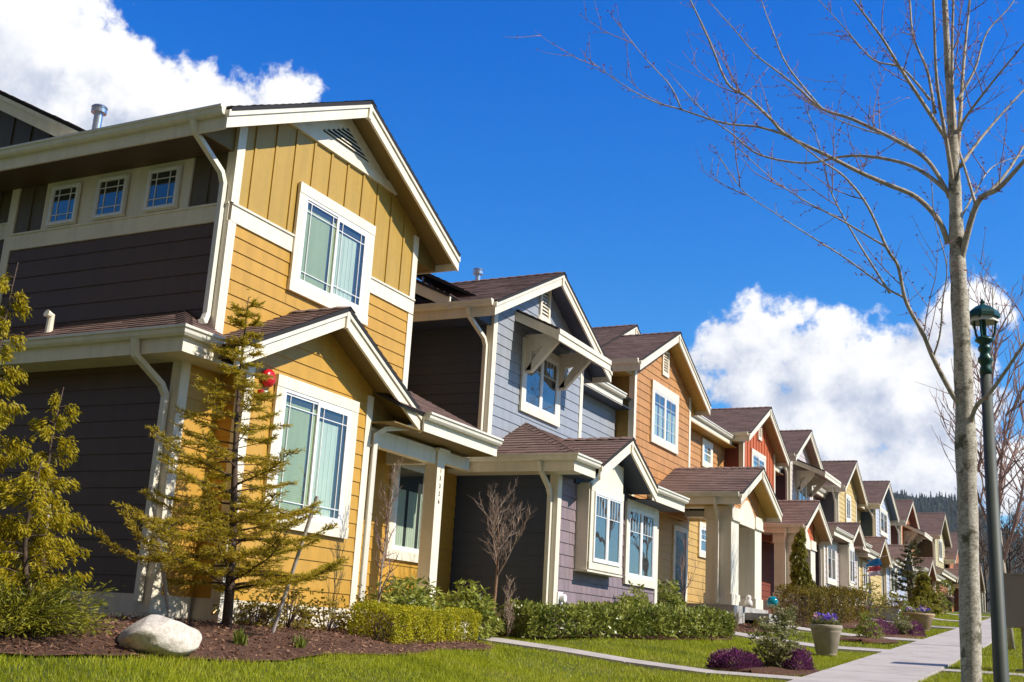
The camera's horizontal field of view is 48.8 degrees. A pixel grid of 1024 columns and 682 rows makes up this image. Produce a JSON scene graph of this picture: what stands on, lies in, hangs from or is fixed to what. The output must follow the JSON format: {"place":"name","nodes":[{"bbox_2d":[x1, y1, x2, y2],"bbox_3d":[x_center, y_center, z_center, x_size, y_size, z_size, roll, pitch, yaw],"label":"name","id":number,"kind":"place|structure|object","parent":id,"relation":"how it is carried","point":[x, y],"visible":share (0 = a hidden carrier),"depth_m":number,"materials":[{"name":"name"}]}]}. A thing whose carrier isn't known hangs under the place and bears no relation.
{"place":"outdoors","nodes":[
{"label":"outdoors","id":0,"kind":"place"},
{"bbox_2d":[0,611,1023,681],"bbox_3d":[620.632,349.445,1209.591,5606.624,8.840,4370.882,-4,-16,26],"label":"ground","id":1,"kind":"structure","parent":0,"point":[271,661],"depth_m":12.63,"materials":[{"name":"plant"}]},
{"bbox_2d":[0,90,503,640],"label":"house","id":2,"kind":"structure","parent":1,"relation":"on","point":[144,252],"depth_m":15.00,"materials":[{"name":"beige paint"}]},
{"bbox_2d":[46,182,81,227],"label":"window","id":3,"kind":"structure","parent":2,"relation":"in","point":[64,200],"depth_m":15.75,"materials":[{"name":"beige paint"}]},
{"bbox_2d":[92,173,130,220],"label":"window","id":4,"kind":"structure","parent":2,"relation":"in","point":[111,192],"depth_m":15.35,"materials":[{"name":"beige paint"}]},
{"bbox_2d":[143,164,182,212],"bbox_3d":[-4.621,-2.017,14.946,0.600,0.615,0.057,-4,-16,26],"label":"window","id":5,"kind":"structure","parent":2,"relation":"in","point":[163,184],"depth_m":14.94,"materials":[{"name":"beige paint"}]},
{"bbox_2d":[262,373,359,538],"bbox_3d":[-2.597,1.541,14.718,0.065,1.880,1.820,-4,-16,26],"label":"window","id":6,"kind":"structure","parent":2,"relation":"in","point":[325,423],"depth_m":14.78,"materials":[{"name":"beige paint"}]},
{"bbox_2d":[287,181,375,325],"bbox_3d":[-2.569,-1.221,16.292,0.065,1.570,1.900,-4,-16,26],"label":"window","id":7,"kind":"structure","parent":2,"relation":"in","point":[331,260],"depth_m":16.21,"materials":[{"name":"beige paint"}]},
{"bbox_2d":[385,465,424,562],"bbox_3d":[-1.684,2.743,18.514,0.065,1.700,1.220,-4,-16,26],"label":"window","id":8,"kind":"structure","parent":2,"relation":"in","point":[405,538],"depth_m":18.44,"materials":[{"name":"beige paint"}]},
{"bbox_2d":[0,612,867,660],"bbox_3d":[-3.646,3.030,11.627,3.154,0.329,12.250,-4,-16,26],"label":"mulch bed","id":9,"kind":"object","parent":1,"relation":"on","point":[87,641],"visible":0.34,"depth_m":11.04,"materials":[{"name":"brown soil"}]},
{"bbox_2d":[0,262,57,591],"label":"cedar tree","id":10,"kind":"object","parent":9,"relation":"on","point":[14,445],"visible":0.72,"depth_m":10.74,"materials":[{"name":"green plant"}]},
{"bbox_2d":[0,387,95,634],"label":"cedar tree","id":11,"kind":"object","parent":9,"relation":"on","point":[41,493],"visible":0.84,"depth_m":9.91,"materials":[{"name":"green plant"}]},
{"bbox_2d":[0,566,125,645],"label":"juniper shrub","id":12,"kind":"object","parent":9,"relation":"on","point":[47,613],"visible":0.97,"depth_m":9.21,"materials":[{"name":"green plant"}]},
{"bbox_2d":[117,614,201,657],"bbox_3d":[-3.174,2.654,10.150,0.751,0.380,0.996,12,-17,-30],"label":"boulder","id":13,"kind":"object","parent":9,"relation":"on","point":[155,634],"visible":0.86,"depth_m":9.79,"materials":[{"name":"stone"}]},
{"bbox_2d":[149,485,171,618],"bbox_3d":[-3.738,2.334,12.050,0.583,1.590,0.044,-2,-16,21],"label":"tree stake","id":14,"kind":"object","parent":9,"relation":"on","point":[164,581],"visible":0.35,"depth_m":11.96,"materials":[{"name":"brown wood"}]},
{"bbox_2d":[92,287,349,627],"bbox_3d":[-2.863,1.208,12.345,2.477,3.948,3.140,-4,-16,26],"label":"spruce tree","id":15,"kind":"object","parent":9,"relation":"on","point":[229,558],"visible":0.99,"depth_m":12.18,"materials":[{"name":"green plant"}]},
{"bbox_2d":[232,628,251,644],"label":"grass clump","id":16,"kind":"object","parent":9,"relation":"on","point":[240,638],"visible":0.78,"depth_m":11.08,"materials":[{"name":"green plant"}]},
{"bbox_2d":[233,579,283,626],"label":"yellow shrub","id":17,"kind":"object","parent":9,"relation":"on","point":[249,607],"visible":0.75,"depth_m":13.10,"materials":[{"name":"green plant"}]},
{"bbox_2d":[250,573,326,631],"bbox_3d":[-2.689,3.146,13.502,0.808,0.740,0.922,-4,-16,26],"label":"yellow shrub","id":18,"kind":"object","parent":9,"relation":"on","point":[294,612],"visible":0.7,"depth_m":13.36,"materials":[{"name":"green plant"}]},
{"bbox_2d":[270,496,318,632],"bbox_3d":[-2.425,2.540,12.502,0.501,1.652,0.044,-4,-16,26],"label":"tree stake","id":19,"kind":"object","parent":9,"relation":"on","point":[280,608],"visible":0.65,"depth_m":12.49,"materials":[{"name":"brown wood"}]},
{"bbox_2d":[292,633,312,647],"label":"grass clump","id":20,"kind":"object","parent":9,"relation":"on","point":[302,642],"visible":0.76,"depth_m":11.79,"materials":[{"name":"green plant"}]},
{"bbox_2d":[294,589,352,631],"bbox_3d":[-2.357,3.425,14.237,0.721,0.602,0.785,-4,-16,26],"label":"yellow shrub","id":21,"kind":"object","parent":9,"relation":"on","point":[339,617],"visible":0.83,"depth_m":14.10,"materials":[{"name":"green plant"}]},
{"bbox_2d":[340,582,376,631],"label":"yellow shrub","id":22,"kind":"object","parent":9,"relation":"on","point":[367,595],"visible":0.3,"depth_m":14.84,"materials":[{"name":"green plant"}]},
{"bbox_2d":[370,457,402,603],"bbox_3d":[-1.630,2.710,14.823,0.700,2.442,0.389,-24,-30,60],"label":"bare tree","id":23,"kind":"object","parent":9,"relation":"on","point":[382,560],"visible":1,"depth_m":14.95,"materials":[{"name":"brown plant"}]},
{"bbox_2d":[356,575,459,638],"bbox_3d":[-1.437,3.724,15.766,1.396,0.938,1.835,-4,-16,26],"label":"rhododendron","id":24,"kind":"object","parent":9,"relation":"on","point":[421,596],"visible":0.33,"depth_m":15.47,"materials":[{"name":"green plant"}]},
{"bbox_2d":[346,599,481,643],"bbox_3d":[-1.254,3.781,15.078,0.844,0.578,2.986,-2,-15,19],"label":"hedge","id":25,"kind":"object","parent":9,"relation":"on","point":[395,630],"visible":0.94,"depth_m":14.33,"materials":[{"name":"green plant"}]},
{"bbox_2d":[435,578,509,640],"bbox_3d":[-0.714,4.226,17.779,1.409,0.978,1.430,-4,-16,26],"label":"rhododendron","id":26,"kind":"object","parent":9,"relation":"on","point":[469,598],"visible":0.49,"depth_m":17.43,"materials":[{"name":"green plant"}]},
{"bbox_2d":[501,575,519,637],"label":"twiggy bush","id":27,"kind":"object","parent":1,"relation":"on","point":[510,608],"visible":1,"depth_m":18.04,"materials":[{"name":"red plant"}]},
{"bbox_2d":[407,268,689,633],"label":"house","id":28,"kind":"structure","parent":1,"relation":"on","point":[520,365],"depth_m":20.55,"materials":[{"name":"purple paint"}]},
{"bbox_2d":[519,337,560,427],"bbox_3d":[0.573,0.828,22.083,0.065,1.420,1.780,-4,-16,26],"label":"window","id":29,"kind":"structure","parent":28,"relation":"in","point":[540,394],"depth_m":22.07,"materials":[{"name":"beige paint"}]},
{"bbox_2d":[588,483,623,574],"bbox_3d":[1.708,3.395,20.317,0.057,1.480,1.570,-4,-16,26],"label":"window","id":30,"kind":"structure","parent":28,"relation":"in","point":[606,505],"depth_m":20.24,"materials":[{"name":"beige paint"}]},
{"bbox_2d":[623,498,657,588],"bbox_3d":[2.562,4.054,22.469,0.065,1.620,1.760,-4,-16,26],"label":"window","id":31,"kind":"structure","parent":28,"relation":"in","point":[640,537],"depth_m":22.42,"materials":[{"name":"beige paint"}]},
{"bbox_2d":[496,629,734,639],"bbox_3d":[1.595,5.272,20.734,3.530,0.495,6.500,-4,-16,26],"label":"mulch bed","id":32,"kind":"object","parent":1,"relation":"on","point":[620,636],"visible":0.07,"depth_m":19.91,"materials":[{"name":"brown wood"}]},
{"bbox_2d":[468,477,536,636],"bbox_3d":[-0.135,3.486,18.285,1.123,2.673,1.234,1,-15,8],"label":"bare tree","id":33,"kind":"object","parent":32,"relation":"on","point":[497,550],"visible":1,"depth_m":18.20,"materials":[{"name":"red plant"}]},
{"bbox_2d":[497,598,742,639],"bbox_3d":[2.180,5.031,20.332,1.203,0.916,6.377,-10,-19,41],"label":"hedge","id":34,"kind":"object","parent":32,"relation":"on","point":[592,617],"visible":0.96,"depth_m":19.50,"materials":[{"name":"green plant"}]},
{"bbox_2d":[615,580,657,633],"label":"rhododendron","id":35,"kind":"object","parent":32,"relation":"on","point":[641,601],"visible":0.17,"depth_m":20.72,"materials":[{"name":"green plant"}]},
{"bbox_2d":[657,577,687,607],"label":"rhododendron","id":36,"kind":"object","parent":1,"relation":"on","point":[672,598],"visible":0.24,"depth_m":24.04,"materials":[{"name":"green plant"}]},
{"bbox_2d":[592,324,782,625],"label":"house","id":37,"kind":"structure","parent":1,"relation":"on","point":[682,442],"depth_m":29.07,"materials":[{"name":"orange paint"}]},
{"bbox_2d":[650,379,678,454],"bbox_3d":[3.959,1.992,29.277,0.065,1.590,2.090,-4,-16,26],"label":"window","id":38,"kind":"structure","parent":37,"relation":"in","point":[664,413],"depth_m":29.20,"materials":[{"name":"beige paint"}]},
{"bbox_2d":[672,525,687,601],"bbox_3d":[4.533,6.052,30.382,0.092,2.080,1.200,-4,-16,26],"label":"door","id":39,"kind":"structure","parent":37,"relation":"in","point":[677,530],"depth_m":30.39,"materials":[{"name":"beige paint"}]},
{"bbox_2d":[698,522,705,557],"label":"window","id":40,"kind":"structure","parent":37,"relation":"in","point":[701,526],"depth_m":32.21,"materials":[{"name":"beige paint"}]},
{"bbox_2d":[701,438,712,467],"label":"window","id":41,"kind":"structure","parent":37,"relation":"in","point":[706,446],"depth_m":34.50,"materials":[{"name":"beige paint"}]},
{"bbox_2d":[744,595,752,606],"bbox_3d":[5.723,6.284,27.337,0.200,0.280,0.197,-4,-16,26],"label":"garden ornament","id":42,"kind":"object","parent":37,"relation":"on","point":[748,602],"visible":1,"depth_m":27.27,"materials":[{"name":"white ceramic"}]},
{"bbox_2d":[712,624,775,632],"bbox_3d":[4.518,6.664,26.666,3.294,0.370,4.000,-4,-16,26],"label":"mulch bed","id":43,"kind":"object","parent":1,"relation":"on","point":[744,630],"visible":0.06,"depth_m":25.66,"materials":[{"name":"brown wood"}]},
{"bbox_2d":[674,525,698,597],"bbox_3d":[3.850,5.261,25.432,0.666,2.258,0.699,-4,-16,26],"label":"bare tree","id":44,"kind":"object","parent":43,"relation":"on","point":[682,574],"visible":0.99,"depth_m":25.47,"materials":[{"name":"red plant"}]},
{"bbox_2d":[731,607,742,630],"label":"ornamental grass","id":45,"kind":"object","parent":43,"relation":"on","point":[736,621],"depth_m":24.73,"materials":[{"name":"plant"}]},
{"bbox_2d":[767,596,777,613],"bbox_3d":[6.394,6.660,27.730,0.274,0.780,0.274,-4,-16,26],"label":"gazing ball","id":46,"kind":"object","parent":43,"relation":"on","point":[771,600],"visible":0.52,"depth_m":27.70,"materials":[{"name":"teal glass"}]},
{"bbox_2d":[764,602,797,631],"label":"pieris shrub","id":47,"kind":"object","parent":43,"relation":"on","point":[777,609],"visible":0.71,"depth_m":26.61,"materials":[{"name":"green plant"}]},
{"bbox_2d":[503,0,1023,681],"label":"bare maple tree","id":48,"kind":"object","parent":1,"relation":"on","point":[957,238],"visible":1,"depth_m":6.46,"materials":[{"name":"grey plant"}]},
{"bbox_2d":[702,406,832,609],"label":"house","id":49,"kind":"structure","parent":1,"relation":"on","point":[757,440],"depth_m":37.88,"materials":[{"name":"beige paint"}]},
{"bbox_2d":[751,448,765,470],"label":"window","id":50,"kind":"structure","parent":49,"relation":"in","point":[757,459],"depth_m":37.53,"materials":[{"name":"beige paint"}]},
{"bbox_2d":[718,662,818,675],"bbox_3d":[3.814,4.841,16.742,1.440,0.178,2.100,-4,-16,26],"label":"mulch bed","id":51,"kind":"object","parent":1,"relation":"on","point":[774,670],"visible":0.4,"depth_m":16.06,"materials":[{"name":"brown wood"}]},
{"bbox_2d":[705,646,763,670],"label":"heather","id":52,"kind":"object","parent":51,"relation":"on","point":[723,659],"visible":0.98,"depth_m":16.31,"materials":[{"name":"purple plant"}]},
{"bbox_2d":[747,616,803,667],"bbox_3d":[3.887,4.484,16.718,0.824,0.858,0.989,2,-15,5],"label":"pieris shrub","id":53,"kind":"object","parent":51,"relation":"on","point":[776,651],"visible":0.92,"depth_m":16.64,"materials":[{"name":"green plant"}]},
{"bbox_2d":[780,646,815,670],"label":"heather","id":54,"kind":"object","parent":51,"relation":"on","point":[801,656],"visible":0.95,"depth_m":16.51,"materials":[{"name":"purple plant"}]},
{"bbox_2d":[763,608,863,627],"bbox_3d":[8.270,8.095,33.145,4.050,0.787,8.000,-4,-16,26],"label":"mulch bed","id":55,"kind":"object","parent":1,"relation":"on","point":[849,625],"visible":0.09,"depth_m":32.38,"materials":[{"name":"brown wood"}]},
{"bbox_2d":[782,524,817,617],"bbox_3d":[8.131,6.714,31.763,1.180,3.138,1.092,-4,-16,26],"label":"cedar tree","id":56,"kind":"object","parent":55,"relation":"on","point":[800,574],"visible":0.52,"depth_m":31.75,"materials":[{"name":"green plant"}]},
{"bbox_2d":[773,583,872,625],"bbox_3d":[8.900,7.444,31.965,1.361,1.445,6.239,-6,-17,32],"label":"hedge","id":57,"kind":"object","parent":55,"relation":"on","point":[826,602],"visible":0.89,"depth_m":30.82,"materials":[{"name":"green plant"}]},
{"bbox_2d":[848,572,893,618],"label":"golden shrub","id":58,"kind":"object","parent":55,"relation":"on","point":[868,586],"visible":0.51,"depth_m":36.11,"materials":[{"name":"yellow plant"}]},
{"bbox_2d":[775,429,872,604],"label":"house","id":59,"kind":"structure","parent":1,"relation":"on","point":[806,476],"depth_m":42.79,"materials":[{"name":"beige paint"}]},
{"bbox_2d":[797,478,806,499],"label":"window","id":60,"kind":"structure","parent":59,"relation":"in","point":[801,495],"depth_m":43.13,"materials":[{"name":"blue glass"}]},
{"bbox_2d":[826,544,836,585],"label":"window","id":61,"kind":"structure","parent":59,"relation":"in","point":[831,557],"depth_m":41.75,"materials":[{"name":"beige paint"}]},
{"bbox_2d":[848,545,854,586],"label":"window","id":62,"kind":"structure","parent":59,"relation":"in","point":[851,555],"depth_m":43.32,"materials":[{"name":"beige paint"}]},
{"bbox_2d":[863,555,886,575],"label":"garden flag","id":63,"kind":"object","parent":59,"relation":"attached to","point":[875,563],"visible":1,"depth_m":45.23,"materials":[{"name":"multicoloured fabric"}]},
{"bbox_2d":[809,611,842,655],"bbox_3d":[5.772,5.369,20.755,0.592,0.778,0.626,-4,-16,26],"label":"flower pot","id":64,"kind":"object","parent":1,"relation":"on","point":[826,629],"visible":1,"depth_m":20.55,"materials":[{"name":"beige ceramic"}]},
{"bbox_2d":[816,460,894,605],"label":"house","id":65,"kind":"structure","parent":1,"relation":"on","point":[847,501],"depth_m":49.56,"materials":[{"name":"beige paint"}]},
{"bbox_2d":[845,493,851,521],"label":"window","id":66,"kind":"structure","parent":65,"relation":"in","point":[847,497],"depth_m":49.55,"materials":[{"name":"beige paint"}]},
{"bbox_2d":[861,561,868,591],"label":"window","id":67,"kind":"structure","parent":65,"relation":"in","point":[864,569],"depth_m":48.28,"materials":[{"name":"beige paint"}]},
{"bbox_2d":[840,636,898,642],"bbox_3d":[8.263,6.930,26.275,1.400,0.180,1.900,-4,-16,26],"label":"mulch bed","id":68,"kind":"object","parent":1,"relation":"on","point":[866,640],"visible":0.82,"depth_m":25.71,"materials":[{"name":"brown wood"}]},
{"bbox_2d":[853,611,884,638],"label":"round shrub","id":69,"kind":"object","parent":68,"relation":"on","point":[860,629],"visible":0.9,"depth_m":26.36,"materials":[{"name":"green plant"}]},
{"bbox_2d":[866,608,900,621],"bbox_3d":[12.124,9.056,37.207,1.280,0.470,0.580,-4,-16,26],"label":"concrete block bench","id":70,"kind":"object","parent":1,"relation":"on","point":[888,616],"visible":0.29,"depth_m":36.92,"materials":[{"name":"grey concrete"}]},
{"bbox_2d":[860,480,918,605],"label":"house","id":71,"kind":"structure","parent":1,"relation":"on","point":[880,516],"depth_m":55.64,"materials":[{"name":"beige paint"}]},
{"bbox_2d":[879,508,887,538],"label":"window","id":72,"kind":"structure","parent":71,"relation":"in","point":[883,515],"depth_m":56.76,"materials":[{"name":"beige paint"}]},
{"bbox_2d":[889,568,897,595],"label":"window","id":73,"kind":"structure","parent":71,"relation":"in","point":[894,591],"depth_m":54.32,"materials":[{"name":"beige paint"}]},
{"bbox_2d":[862,630,925,637],"bbox_3d":[10.014,7.664,29.574,1.500,0.294,4.000,-4,-16,26],"label":"mulch bed","id":74,"kind":"object","parent":1,"relation":"on","point":[899,635],"visible":0.28,"depth_m":28.40,"materials":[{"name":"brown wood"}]},
{"bbox_2d":[863,617,900,634],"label":"heather","id":75,"kind":"object","parent":74,"relation":"on","point":[887,628],"visible":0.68,"depth_m":28.48,"materials":[{"name":"purple plant"}]},
{"bbox_2d":[890,614,916,634],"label":"pieris shrub","id":76,"kind":"object","parent":74,"relation":"on","point":[903,629],"visible":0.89,"depth_m":28.94,"materials":[{"name":"green plant"}]},
{"bbox_2d":[906,619,926,636],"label":"heather","id":77,"kind":"object","parent":74,"relation":"on","point":[919,627],"visible":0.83,"depth_m":29.05,"materials":[{"name":"purple plant"}]},
{"bbox_2d":[894,600,921,622],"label":"round shrub","id":78,"kind":"object","parent":1,"relation":"on","point":[902,610],"visible":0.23,"depth_m":35.75,"materials":[{"name":"green plant"}]},
{"bbox_2d":[890,499,944,599],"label":"house","id":79,"kind":"structure","parent":1,"relation":"on","point":[905,530],"depth_m":61.48,"materials":[{"name":"beige paint"}]},
{"bbox_2d":[902,605,934,630],"bbox_3d":[11.919,8.111,33.109,0.918,0.746,0.918,-4,-16,26],"label":"flower pot","id":80,"kind":"object","parent":1,"relation":"on","point":[924,616],"visible":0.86,"depth_m":32.81,"materials":[{"name":"beige stone"}]},
{"bbox_2d":[916,512,958,611],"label":"house","id":81,"kind":"structure","parent":1,"relation":"on","point":[934,526],"depth_m":70.68,"materials":[{"name":"beige paint"}]},
{"bbox_2d":[938,538,942,562],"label":"window","id":82,"kind":"structure","parent":81,"relation":"in","point":[940,554],"depth_m":71.57,"materials":[{"name":"beige paint"}]},
{"bbox_2d":[935,579,954,611],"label":"shrub","id":83,"kind":"object","parent":1,"relation":"on","point":[949,584],"visible":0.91,"depth_m":62.84,"materials":[{"name":"plant"}]},
{"bbox_2d":[944,532,985,611],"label":"house","id":84,"kind":"structure","parent":1,"relation":"on","point":[951,559],"depth_m":74.84,"materials":[{"name":"beige paint"}]},
{"bbox_2d":[915,344,1023,549],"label":"bare tree","id":85,"kind":"object","parent":1,"relation":"on","point":[980,470],"visible":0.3,"depth_m":30.96,"materials":[{"name":"brown plant"}]},
{"bbox_2d":[934,252,1023,650],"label":"bare tree","id":86,"kind":"object","parent":1,"relation":"on","point":[1001,487],"visible":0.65,"depth_m":25.51,"materials":[{"name":"brown plant"}]},
{"bbox_2d":[940,487,1023,611],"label":"bare tree","id":87,"kind":"object","parent":1,"relation":"on","point":[985,575],"visible":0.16,"depth_m":100.26,"materials":[{"name":"brown plant"}]},
{"bbox_2d":[969,299,1009,681],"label":"street lamp","id":88,"kind":"object","parent":1,"relation":"on","point":[983,315],"visible":0.99,"depth_m":10.56,"materials":[{"name":"black metal"}]},
{"bbox_2d":[979,491,1023,573],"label":"bare tree","id":89,"kind":"object","parent":1,"relation":"on","point":[1018,547],"visible":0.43,"depth_m":86.94,"materials":[{"name":"brown plant"}]},
{"bbox_2d":[979,380,1023,522],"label":"bare tree","id":90,"kind":"object","parent":1,"relation":"on","point":[1016,488],"visible":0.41,"depth_m":36.64,"materials":[{"name":"brown plant"}]},
{"bbox_2d":[1003,573,1023,672],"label":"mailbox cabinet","id":91,"kind":"object","parent":1,"relation":"on","point":[1014,594],"visible":0.84,"depth_m":18.27,"materials":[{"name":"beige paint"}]},
{"bbox_2d":[1008,496,1023,564],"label":"bare tree","id":92,"kind":"object","parent":1,"relation":"on","point":[1021,541],"visible":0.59,"depth_m":83.44,"materials":[{"name":"brown plant"}]},
{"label":"mulch bed","id":93,"kind":"structure","parent":1,"relation":"on","visible":0},
{"bbox_2d":[875,599,905,611],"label":"heath shrub","id":94,"kind":"object","parent":93,"relation":"on","point":[895,606],"visible":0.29,"depth_m":39.01,"materials":[{"name":"green plant"}]},
{"bbox_2d":[867,590,918,608],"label":"golden shrub","id":95,"kind":"object","parent":93,"relation":"on","point":[894,596],"visible":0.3,"depth_m":40.75,"materials":[{"name":"plant"}]},
{"bbox_2d":[889,539,936,606],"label":"fir tree","id":96,"kind":"object","parent":93,"relation":"on","point":[909,574],"visible":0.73,"depth_m":48.84,"materials":[{"name":"green plant"}]},
{"bbox_2d":[910,572,942,613],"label":"golden tree","id":97,"kind":"object","parent":93,"relation":"on","point":[923,586],"visible":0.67,"depth_m":46.50,"materials":[{"name":"green plant"}]},
{"bbox_2d":[911,596,941,616],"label":"golden shrub","id":98,"kind":"object","parent":93,"relation":"on","point":[922,603],"visible":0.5,"depth_m":45.16,"materials":[{"name":"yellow plant"}]},
{"bbox_2d":[0,0,1023,536],"label":"sky","id":99,"kind":"structure","parent":0,"point":[532,161],"materials":[{"name":"blue"}]},
{"bbox_2d":[478,637,799,681],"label":"front path","id":100,"kind":"structure","parent":0,"point":[621,660],"depth_m":16.29,"materials":[{"name":"concrete"}]},
{"bbox_2d":[730,632,888,652],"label":"front path","id":101,"kind":"structure","parent":0,"point":[811,645],"depth_m":22.64,"materials":[{"name":"concrete"}]},
{"bbox_2d":[789,625,920,641],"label":"front path","id":102,"kind":"structure","parent":0,"point":[803,629],"depth_m":27.59,"materials":[{"name":"concrete"}]},
{"bbox_2d":[787,618,991,681],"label":"sidewalk","id":103,"kind":"structure","parent":0,"point":[916,661],"depth_m":18.72,"materials":[{"name":"concrete"}]},
{"bbox_2d":[843,612,958,629],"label":"front path","id":104,"kind":"structure","parent":0,"point":[941,627],"depth_m":35.97,"materials":[{"name":"concrete"}]},
{"bbox_2d":[893,493,1023,611],"bbox_3d":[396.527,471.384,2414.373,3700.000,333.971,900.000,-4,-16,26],"label":"hill","id":105,"kind":"structure","parent":0,"point":[940,504],"depth_m":2182.82,"materials":[{"name":"green plant"}]},
{"bbox_2d":[894,489,1023,611],"bbox_3d":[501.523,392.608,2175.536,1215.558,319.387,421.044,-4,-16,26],"label":"hill forest","id":106,"kind":"object","parent":105,"relation":"on","point":[951,505],"visible":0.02,"depth_m":2171.81,"materials":[{"name":"green plant"}]},
{"bbox_2d":[941,669,1023,676],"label":"strip path","id":107,"kind":"structure","parent":0,"point":[983,672],"depth_m":17.43,"materials":[{"name":"concrete"}]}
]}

